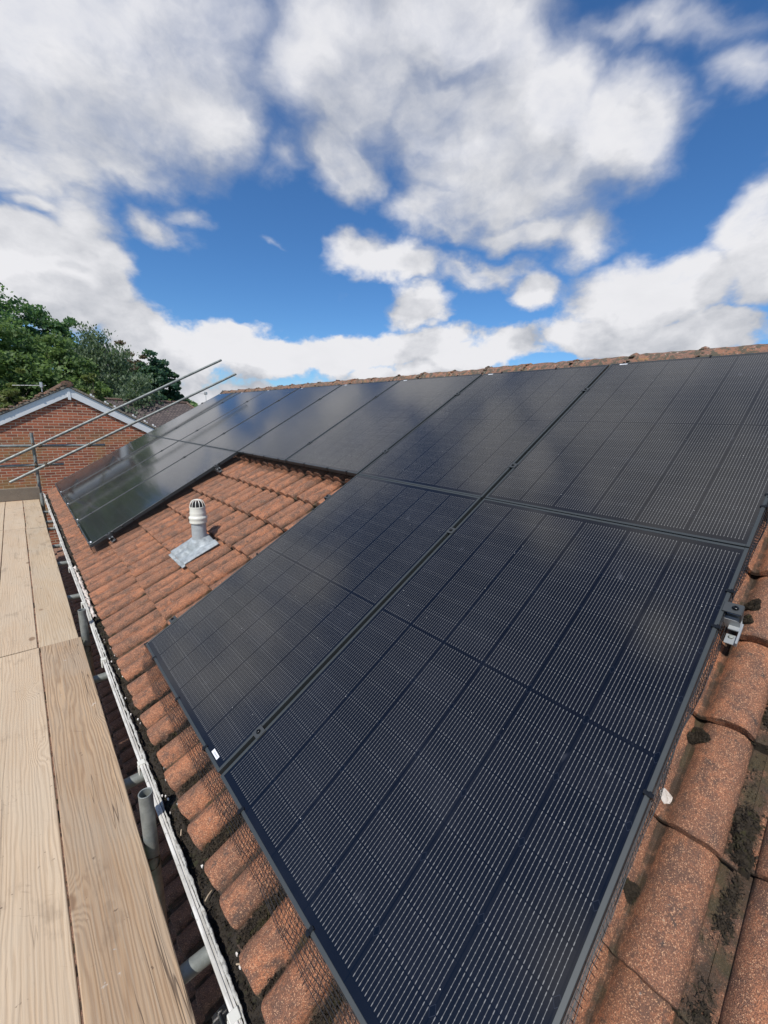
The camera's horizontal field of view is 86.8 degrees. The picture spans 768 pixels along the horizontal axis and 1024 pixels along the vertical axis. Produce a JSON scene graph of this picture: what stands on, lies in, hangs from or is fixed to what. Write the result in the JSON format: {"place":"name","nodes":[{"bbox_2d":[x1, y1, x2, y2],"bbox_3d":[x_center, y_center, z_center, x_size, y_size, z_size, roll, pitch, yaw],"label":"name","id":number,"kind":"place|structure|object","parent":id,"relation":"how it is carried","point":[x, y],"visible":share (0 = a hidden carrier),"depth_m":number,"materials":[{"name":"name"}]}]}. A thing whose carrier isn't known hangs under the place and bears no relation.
{"place":"outdoors","nodes":[
{"label":"outdoors","id":0,"kind":"place"},
{"bbox_2d":[0,0,767,404],"label":"sky","id":1,"kind":"structure","parent":0,"point":[280,192],"materials":[{"name":"blue"}]},
{"label":"ground","id":2,"kind":"structure","parent":0,"visible":0},
{"bbox_2d":[0,367,25,407],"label":"tree","id":3,"kind":"object","parent":2,"relation":"on","point":[13,391],"visible":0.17,"depth_m":17.12,"materials":[{"name":"green plant"}]},
{"bbox_2d":[0,283,72,398],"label":"broadleaf tree","id":4,"kind":"object","parent":2,"relation":"on","point":[7,311],"visible":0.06,"depth_m":27.68,"materials":[{"name":"green plant"}]},
{"bbox_2d":[0,316,74,408],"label":"broadleaf tree","id":5,"kind":"object","parent":2,"relation":"on","point":[13,358],"visible":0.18,"depth_m":21.85,"materials":[{"name":"green plant"}]},
{"bbox_2d":[14,304,83,368],"bbox_3d":[-25.594,-8.508,32.255,6.004,14.391,6.182,2,13,1],"label":"broadleaf tree","id":6,"kind":"object","parent":2,"relation":"on","point":[68,322],"visible":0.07,"depth_m":30.21,"materials":[{"name":"green plant"}]},
{"bbox_2d":[11,330,117,409],"bbox_3d":[-19.732,-5.397,25.875,6.286,11.464,5.895,-9,17,-41],"label":"broadleaf tree","id":7,"kind":"object","parent":2,"relation":"on","point":[77,365],"visible":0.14,"depth_m":24.55,"materials":[{"name":"green plant"}]},
{"bbox_2d":[0,380,155,566],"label":"gable house","id":8,"kind":"structure","parent":2,"relation":"on","point":[62,406],"depth_m":11.35,"materials":[{"name":"red brick"}]},
{"bbox_2d":[12,382,45,391],"bbox_3d":[-11.412,-4.043,13.081,0.841,0.300,0.260,-6,15,-32],"label":"tv aerial","id":9,"kind":"object","parent":8,"relation":"attached to","point":[41,385],"visible":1,"depth_m":13.12,"materials":[{"name":"metal"}]},
{"bbox_2d":[77,372,112,405],"bbox_3d":[-15.476,-3.042,22.099,2.024,8.768,1.986,-9,17,-41],"label":"tree","id":10,"kind":"object","parent":2,"relation":"on","point":[89,378],"visible":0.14,"depth_m":21.22,"materials":[{"name":"green plant"}]},
{"bbox_2d":[58,320,139,397],"bbox_3d":[-20.598,-7.022,29.730,5.973,12.892,6.089,-9,17,-41],"label":"birch tree","id":11,"kind":"object","parent":2,"relation":"on","point":[112,371],"visible":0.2,"depth_m":28.34,"materials":[{"name":"green plant"}]},
{"bbox_2d":[108,339,147,375],"bbox_3d":[-22.838,-8.667,36.815,4.606,12.876,4.727,-9,17,-41],"label":"copper tree","id":12,"kind":"object","parent":2,"relation":"on","point":[142,356],"visible":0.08,"depth_m":35.15,"materials":[{"name":"green plant"}]},
{"bbox_2d":[107,372,167,419],"bbox_3d":[-14.849,-3.792,24.755,3.674,9.109,4.152,2,13,-1],"label":"birch tree","id":13,"kind":"object","parent":2,"relation":"on","point":[131,393],"visible":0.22,"depth_m":23.55,"materials":[{"name":"green plant"}]},
{"bbox_2d":[104,397,193,427],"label":"brown roof house","id":14,"kind":"structure","parent":2,"relation":"on","point":[157,420],"depth_m":23.93,"materials":[{"name":"tile"}]},
{"bbox_2d":[134,361,165,389],"bbox_3d":[-21.317,-7.698,36.676,3.906,11.137,3.842,-9,17,-41],"label":"broadleaf tree","id":15,"kind":"object","parent":2,"relation":"on","point":[141,364],"visible":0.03,"depth_m":34.93,"materials":[{"name":"green plant"}]},
{"bbox_2d":[137,348,190,402],"bbox_3d":[-19.233,-7.765,35.423,4.714,11.938,4.706,-9,17,-41],"label":"broadleaf tree","id":16,"kind":"object","parent":2,"relation":"on","point":[156,367],"visible":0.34,"depth_m":33.76,"materials":[{"name":"green plant"}]},
{"bbox_2d":[168,399,197,406],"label":"distant woods","id":17,"kind":"object","parent":2,"relation":"on","point":[194,404],"depth_m":137.17,"materials":[{"name":"green plant"}]},
{"bbox_2d":[0,344,767,1023],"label":"brick house","id":18,"kind":"structure","parent":2,"relation":"on","point":[142,586],"depth_m":1.26,"materials":[{"name":"red concrete"}]},
{"bbox_2d":[64,477,115,541],"bbox_3d":[-4.295,-0.174,5.774,4.730,0.084,0.042,15,48,47],"label":"mounting rail","id":19,"kind":"object","parent":18,"relation":"attached to","point":[109,536],"visible":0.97,"depth_m":4.08,"materials":[{"name":"metal"}]},
{"bbox_2d":[55,435,159,492],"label":"solar panel","id":20,"kind":"object","parent":19,"relation":"attached to","point":[75,478],"visible":0.86,"depth_m":7.29,"materials":[{"name":"glass"}]},
{"bbox_2d":[67,441,202,521],"bbox_3d":[-3.464,-0.495,5.670,1.134,0.032,1.756,15,49,47],"label":"solar panel","id":21,"kind":"object","parent":19,"relation":"attached to","point":[108,492],"visible":0.89,"depth_m":5.60,"materials":[{"name":"glass"}]},
{"bbox_2d":[45,495,246,1023],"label":"gutter","id":22,"kind":"object","parent":18,"relation":"attached to","point":[215,944],"visible":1,"depth_m":1.47,"materials":[{"name":"grey plastic"}]},
{"bbox_2d":[73,566,96,618],"bbox_3d":[-2.618,0.690,3.550,0.060,0.076,1.340,-9,17,-41],"label":"gutter debris","id":23,"kind":"object","parent":22,"relation":"in","point":[85,592],"visible":0.73,"depth_m":3.47,"materials":[{"name":"white"}]},
{"bbox_2d":[46,494,264,1023],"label":"silt","id":24,"kind":"object","parent":18,"relation":"on","point":[240,986],"visible":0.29,"depth_m":1.43,"materials":[{"name":"black soil"}]},
{"bbox_2d":[49,504,240,969],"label":"pale chips","id":25,"kind":"object","parent":24,"relation":"on","point":[170,812],"visible":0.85,"depth_m":1.63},
{"bbox_2d":[70,560,262,1023],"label":"moss tufts","id":26,"kind":"object","parent":24,"relation":"on","point":[171,796],"visible":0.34,"depth_m":1.55,"materials":[{"name":"plant"}]},
{"bbox_2d":[129,442,221,471],"bbox_3d":[-3.454,-0.929,6.353,4.730,0.084,0.042,15,49,47],"label":"mounting rail","id":27,"kind":"object","parent":18,"relation":"attached to","point":[216,466],"visible":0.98,"depth_m":4.67,"materials":[{"name":"metal"}]},
{"bbox_2d":[60,437,177,504],"bbox_3d":[-4.230,-0.707,6.507,1.134,0.033,1.756,15,48,47],"label":"solar panel","id":28,"kind":"object","parent":27,"relation":"attached to","point":[70,495],"visible":0.9,"depth_m":6.44,"materials":[{"name":"glass"}]},
{"bbox_2d":[55,485,91,549],"bbox_3d":[-4.422,-0.028,5.705,0.050,0.153,4.596,-9,17,-41],"label":"bird mesh","id":29,"kind":"object","parent":28,"relation":"attached to","point":[74,517],"visible":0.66,"depth_m":5.04,"materials":[{"name":"metal"}]},
{"bbox_2d":[76,446,237,547],"bbox_3d":[-2.699,-0.284,4.833,1.134,0.032,1.756,15,49,47],"label":"solar panel","id":30,"kind":"object","parent":27,"relation":"attached to","point":[141,499],"visible":0.99,"depth_m":4.72,"materials":[{"name":"glass"}]},
{"bbox_2d":[92,453,244,553],"bbox_3d":[-2.261,-0.131,4.393,1.570,0.972,0.135,-9,17,-41],"label":"bird mesh","id":31,"kind":"object","parent":30,"relation":"attached to","point":[164,507],"visible":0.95,"depth_m":4.33,"materials":[{"name":"black metal"}]},
{"bbox_2d":[169,499,218,567],"bbox_3d":[-1.558,0.155,3.294,0.292,0.512,0.387,-9,17,-41],"label":"vent pipe","id":32,"kind":"object","parent":18,"relation":"on","point":[200,541],"visible":1,"depth_m":3.28,"materials":[{"name":"beige plastic"}]},
{"bbox_2d":[169,616,265,738],"bbox_3d":[-0.480,0.877,1.600,2.394,0.084,0.042,15,48,47],"label":"mounting rail","id":33,"kind":"object","parent":18,"relation":"attached to","point":[258,731],"visible":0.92,"depth_m":1.58,"materials":[{"name":"metal"}]},
{"bbox_2d":[146,474,481,774],"bbox_3d":[-0.403,0.348,2.320,1.134,0.032,1.756,15,49,47],"label":"solar panel","id":34,"kind":"object","parent":33,"relation":"attached to","point":[262,638],"visible":0.98,"depth_m":2.14,"materials":[{"name":"glass"}]},
{"bbox_2d":[141,642,358,1023],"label":"bird mesh","id":35,"kind":"object","parent":34,"relation":"attached to","point":[307,932],"visible":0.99,"depth_m":1.27,"materials":[{"name":"black metal"}]},
{"bbox_2d":[220,498,748,1023],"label":"solar panel","id":36,"kind":"object","parent":33,"relation":"attached to","point":[442,772],"visible":0.99,"depth_m":1.24,"materials":[{"name":"glass"}]},
{"bbox_2d":[211,1003,228,1023],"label":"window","id":37,"kind":"structure","parent":18,"relation":"in","point":[220,1017],"depth_m":2.73,"materials":[{"name":"glass"}]},
{"bbox_2d":[127,663,347,1023],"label":"roof tiles","id":38,"kind":"object","parent":18,"relation":"on","point":[258,920],"visible":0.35,"depth_m":1.23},
{"bbox_2d":[238,452,355,485],"bbox_3d":[-0.967,-0.437,3.982,0.025,0.159,2.302,-9,17,-41],"label":"bird mesh","id":39,"kind":"object","parent":18,"relation":"on","point":[308,471],"visible":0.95,"depth_m":3.90,"materials":[{"name":"metal"}]},
{"bbox_2d":[201,388,589,403],"bbox_3d":[-0.851,-1.482,5.434,9.314,0.084,0.042,15,48,47],"label":"mounting rail","id":40,"kind":"object","parent":18,"relation":"attached to","point":[584,390],"visible":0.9,"depth_m":3.73,"materials":[{"name":"metal"}]},
{"bbox_2d":[161,390,265,440],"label":"solar panel","id":41,"kind":"object","parent":40,"relation":"on","point":[181,432],"visible":0.81,"depth_m":7.26,"materials":[{"name":"glass"}]},
{"bbox_2d":[285,374,481,475],"bbox_3d":[-0.001,-0.910,3.961,1.134,0.032,1.756,15,49,47],"label":"solar panel","id":42,"kind":"object","parent":40,"relation":"on","point":[358,441],"visible":0.87,"depth_m":3.85,"materials":[{"name":"glass"}]},
{"bbox_2d":[485,352,767,552],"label":"solar panel","id":43,"kind":"object","parent":40,"relation":"on","point":[676,446],"visible":0.89,"depth_m":2.12,"materials":[{"name":"glass"}]},
{"bbox_2d":[562,493,767,1023],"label":"bird mesh","id":44,"kind":"object","parent":43,"relation":"attached to","point":[650,794],"visible":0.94,"depth_m":1.05,"materials":[{"name":"black metal"}]},
{"bbox_2d":[159,425,767,511],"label":"mounting rail","id":45,"kind":"object","parent":18,"relation":"attached to","point":[512,465],"visible":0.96,"depth_m":2.46,"materials":[{"name":"metal"}]},
{"bbox_2d":[145,392,239,436],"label":"solar panel","id":46,"kind":"object","parent":45,"relation":"attached to","point":[185,417],"visible":0.75,"depth_m":8.09,"materials":[{"name":"glass"}]},
{"bbox_2d":[180,388,298,445],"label":"solar panel","id":47,"kind":"object","parent":45,"relation":"attached to","point":[216,428],"visible":0.8,"depth_m":6.41,"materials":[{"name":"glass"}]},
{"bbox_2d":[204,385,340,452],"bbox_3d":[-1.531,-1.331,5.636,1.134,0.034,1.756,15,48,47],"label":"solar panel","id":48,"kind":"object","parent":45,"relation":"attached to","point":[237,438],"visible":0.87,"depth_m":5.56,"materials":[{"name":"glass"}]},
{"bbox_2d":[238,380,399,462],"bbox_3d":[-0.766,-1.120,4.799,1.134,0.032,1.756,15,49,47],"label":"solar panel","id":49,"kind":"object","parent":45,"relation":"attached to","point":[288,438],"visible":0.9,"depth_m":4.71,"materials":[{"name":"glass"}]},
{"bbox_2d":[359,364,608,499],"bbox_3d":[0.765,-0.698,3.124,1.134,0.032,1.756,15,49,47],"label":"solar panel","id":50,"kind":"object","parent":45,"relation":"attached to","point":[479,436],"visible":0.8,"depth_m":2.99,"materials":[{"name":"glass"}]},
{"bbox_2d":[324,494,744,627],"bbox_3d":[0.361,0.122,2.178,2.394,0.084,0.042,15,49,47],"label":"mounting rail","id":51,"kind":"object","parent":18,"relation":"attached to","point":[735,613],"visible":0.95,"depth_m":1.32,"materials":[{"name":"metal"}]},
{"bbox_2d":[621,876,640,906],"bbox_3d":[0.600,0.919,0.983,0.058,0.049,0.041,3,13,5],"label":"moss clump","id":52,"kind":"object","parent":18,"relation":"on","point":[631,889],"visible":0.98,"depth_m":0.98,"materials":[{"name":"green plant"}]},
{"bbox_2d":[660,788,672,803],"bbox_3d":[0.759,0.763,1.093,0.036,0.028,0.027,-9,17,-41],"label":"lichen patch","id":53,"kind":"object","parent":18,"relation":"on","point":[666,797],"visible":1,"depth_m":1.09,"materials":[{"name":"white plant"}]},
{"bbox_2d":[686,726,710,744],"bbox_3d":[0.930,0.658,1.196,0.071,0.049,0.059,-9,17,-41],"label":"moss clump","id":54,"kind":"object","parent":18,"relation":"on","point":[696,735],"visible":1,"depth_m":1.19,"materials":[{"name":"green plant"}]},
{"bbox_2d":[670,703,767,1023],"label":"moss","id":55,"kind":"object","parent":18,"relation":"on","point":[746,827],"visible":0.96,"depth_m":0.95,"materials":[{"name":"plant"}]},
{"bbox_2d":[723,622,743,646],"bbox_3d":[1.136,0.393,1.320,0.034,0.022,0.088,15,49,47],"label":"roof hook","id":56,"kind":"object","parent":18,"relation":"attached to","point":[730,639],"visible":0.93,"depth_m":1.31,"materials":[{"name":"metal"}]},
{"bbox_2d":[742,614,753,624],"bbox_3d":[1.217,0.369,1.371,0.041,0.052,0.062,6,13,17],"label":"moss clump","id":57,"kind":"object","parent":18,"relation":"on","point":[748,619],"visible":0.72,"depth_m":1.36,"materials":[{"name":"plant"}]},
{"bbox_2d":[743,598,761,610],"bbox_3d":[1.273,0.328,1.406,0.052,0.055,0.068,8,14,26],"label":"moss clump","id":58,"kind":"object","parent":18,"relation":"on","point":[753,604],"visible":0.94,"depth_m":1.40,"materials":[{"name":"green plant"}]},
{"label":"patio paving","id":59,"kind":"structure","parent":0,"visible":0},
{"bbox_2d":[29,433,41,507],"bbox_3d":[-6.446,1.649,8.002,0.048,6.312,0.048,-9,17,-41],"label":"scaffold tube","id":60,"kind":"object","parent":59,"relation":"on","point":[35,460],"visible":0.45,"depth_m":7.42,"materials":[{"name":"metal"}]},
{"bbox_2d":[39,493,49,535],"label":"scaffold tube","id":61,"kind":"object","parent":59,"relation":"on","point":[42,503],"visible":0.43,"depth_m":7.13,"materials":[{"name":"metal"}]},
{"bbox_2d":[78,608,97,691],"bbox_3d":[-2.251,3.296,3.501,0.048,5.318,0.048,-9,17,-41],"label":"scaffold tube","id":62,"kind":"object","parent":59,"relation":"on","point":[83,623],"visible":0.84,"depth_m":2.95,"materials":[{"name":"metal"}]},
{"bbox_2d":[138,787,168,929],"bbox_3d":[-0.971,3.645,2.099,0.048,5.325,0.048,-9,17,-41],"label":"scaffold tube","id":63,"kind":"object","parent":59,"relation":"on","point":[148,821],"visible":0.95,"depth_m":1.54,"materials":[{"name":"metal"}]},
{"bbox_2d":[147,855,162,871],"bbox_3d":[-0.930,1.363,1.574,0.119,0.080,0.081,-9,17,-41],"label":"scaffold coupler","id":64,"kind":"object","parent":63,"relation":"attached to","point":[158,857],"visible":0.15,"depth_m":1.58,"materials":[{"name":"black metal"}]},
{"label":"scaffold tube","id":65,"kind":"object","parent":64,"relation":"on","visible":0},
{"bbox_2d":[27,544,61,551],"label":"scaffold tube","id":66,"kind":"object","parent":65,"relation":"on","point":[56,546],"visible":0.08,"depth_m":5.05,"materials":[{"name":"metal"}]},
{"bbox_2d":[30,561,67,570],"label":"scaffold tube","id":67,"kind":"object","parent":65,"relation":"on","point":[62,563],"visible":0.12,"depth_m":4.48,"materials":[{"name":"metal"}]},
{"bbox_2d":[0,531,3,579],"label":"scaffold board","id":68,"kind":"object","parent":67,"relation":"on","point":[1,539],"visible":0.91,"depth_m":4.80,"materials":[{"name":"brown wood"}]},
{"bbox_2d":[26,527,77,651],"bbox_3d":[-3.528,0.587,4.224,0.220,0.040,3.786,-9,17,-41],"label":"scaffold board","id":69,"kind":"object","parent":67,"relation":"on","point":[55,621],"visible":0.98,"depth_m":3.59,"materials":[{"name":"brown wood"}]},
{"bbox_2d":[33,593,79,607],"bbox_3d":[-3.301,0.853,3.263,1.860,0.048,0.049,-9,17,-41],"label":"scaffold tube","id":70,"kind":"object","parent":65,"relation":"on","point":[73,597],"visible":0.12,"depth_m":3.67,"materials":[{"name":"metal"}]},
{"bbox_2d":[0,528,37,657],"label":"scaffold board","id":71,"kind":"object","parent":70,"relation":"on","point":[18,634],"visible":0.98,"depth_m":3.47,"materials":[{"name":"brown wood"}]},
{"bbox_2d":[45,672,107,699],"bbox_3d":[-2.285,1.133,2.151,1.860,0.048,0.049,-9,17,-41],"label":"scaffold tube","id":72,"kind":"object","parent":65,"relation":"on","point":[101,677],"visible":0.14,"depth_m":2.56,"materials":[{"name":"metal"}]},
{"bbox_2d":[58,771,144,822],"bbox_3d":[-1.633,1.313,1.438,1.860,0.048,0.049,-9,17,-41],"label":"scaffold tube","id":73,"kind":"object","parent":65,"relation":"on","point":[133,780],"visible":0.08,"depth_m":1.85,"materials":[{"name":"metal"}]},
{"bbox_2d":[0,648,81,1023],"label":"scaffold board","id":74,"kind":"object","parent":73,"relation":"on","point":[38,981],"visible":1,"depth_m":1.44,"materials":[{"name":"brown wood"}]},
{"bbox_2d":[41,637,195,1023],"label":"scaffold board","id":75,"kind":"object","parent":73,"relation":"on","point":[129,970],"visible":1,"depth_m":1.42,"materials":[{"name":"brown wood"}]},
{"bbox_2d":[179,946,210,984],"bbox_3d":[-1.066,1.470,0.817,1.860,0.048,0.049,-9,17,-41],"label":"scaffold tube","id":76,"kind":"object","parent":65,"relation":"on","point":[195,964],"visible":0.14,"depth_m":1.23,"materials":[{"name":"metal"}]},
{"label":"scaffold tube","id":77,"kind":"object","parent":65,"relation":"on","visible":0},
{"bbox_2d":[0,502,5,531],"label":"scaffold board","id":78,"kind":"object","parent":77,"relation":"on","point":[2,509],"visible":0.93,"depth_m":6.26,"materials":[{"name":"brown wood"}]},
{"bbox_2d":[0,487,39,501],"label":"toe board","id":79,"kind":"object","parent":78,"relation":"on","point":[19,494],"visible":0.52,"depth_m":7.23,"materials":[{"name":"brown wood"}]},
{"bbox_2d":[4,501,25,530],"bbox_3d":[-5.774,0.041,6.352,0.223,0.039,2.329,-9,17,-41],"label":"scaffold board","id":80,"kind":"object","parent":77,"relation":"on","point":[14,516],"visible":0.99,"depth_m":6.17,"materials":[{"name":"brown wood"}]},
{"bbox_2d":[23,499,46,528],"bbox_3d":[-5.582,0.017,6.476,0.219,0.039,2.394,-9,17,-41],"label":"scaffold board","id":81,"kind":"object","parent":77,"relation":"on","point":[34,516],"visible":0.98,"depth_m":6.30,"materials":[{"name":"brown wood"}]},
{"bbox_3d":[-6.349,-1.208,7.337,0.081,0.080,0.119,-9,17,-41],"label":"scaffold coupler","id":82,"kind":"object","parent":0,"visible":0},
{"bbox_2d":[0,444,104,447],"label":"scaffold tube","id":83,"kind":"object","parent":82,"relation":"attached to","point":[54,445],"visible":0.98,"depth_m":7.52,"materials":[{"name":"metal"}]},
{"bbox_3d":[-6.359,-0.867,7.413,0.081,0.080,0.119,-9,17,-41],"label":"scaffold coupler","id":84,"kind":"object","parent":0,"visible":0},
{"bbox_2d":[0,463,63,467],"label":"scaffold tube","id":85,"kind":"object","parent":84,"relation":"attached to","point":[28,465],"visible":0.96,"depth_m":7.30,"materials":[{"name":"metal"}]},
{"bbox_3d":[-6.237,-1.207,7.366,0.071,0.086,0.119,-9,17,-41],"label":"scaffold coupler","id":86,"kind":"object","parent":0,"visible":0},
{"bbox_2d":[0,359,221,463],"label":"scaffold tube","id":87,"kind":"object","parent":86,"relation":"attached to","point":[99,416],"visible":1,"depth_m":7.88,"materials":[{"name":"metal"}]},
{"bbox_3d":[-5.692,-1.296,7.842,0.071,0.086,0.119,-9,17,-41],"label":"scaffold coupler","id":88,"kind":"object","parent":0,"visible":0},
{"bbox_2d":[9,373,236,482],"bbox_3d":[-5.013,-1.856,8.284,4.714,0.052,0.048,-40,35,-28],"label":"scaffold tube","id":89,"kind":"object","parent":88,"relation":"attached to","point":[108,435],"visible":1,"depth_m":8.06,"materials":[{"name":"metal"}]}
]}

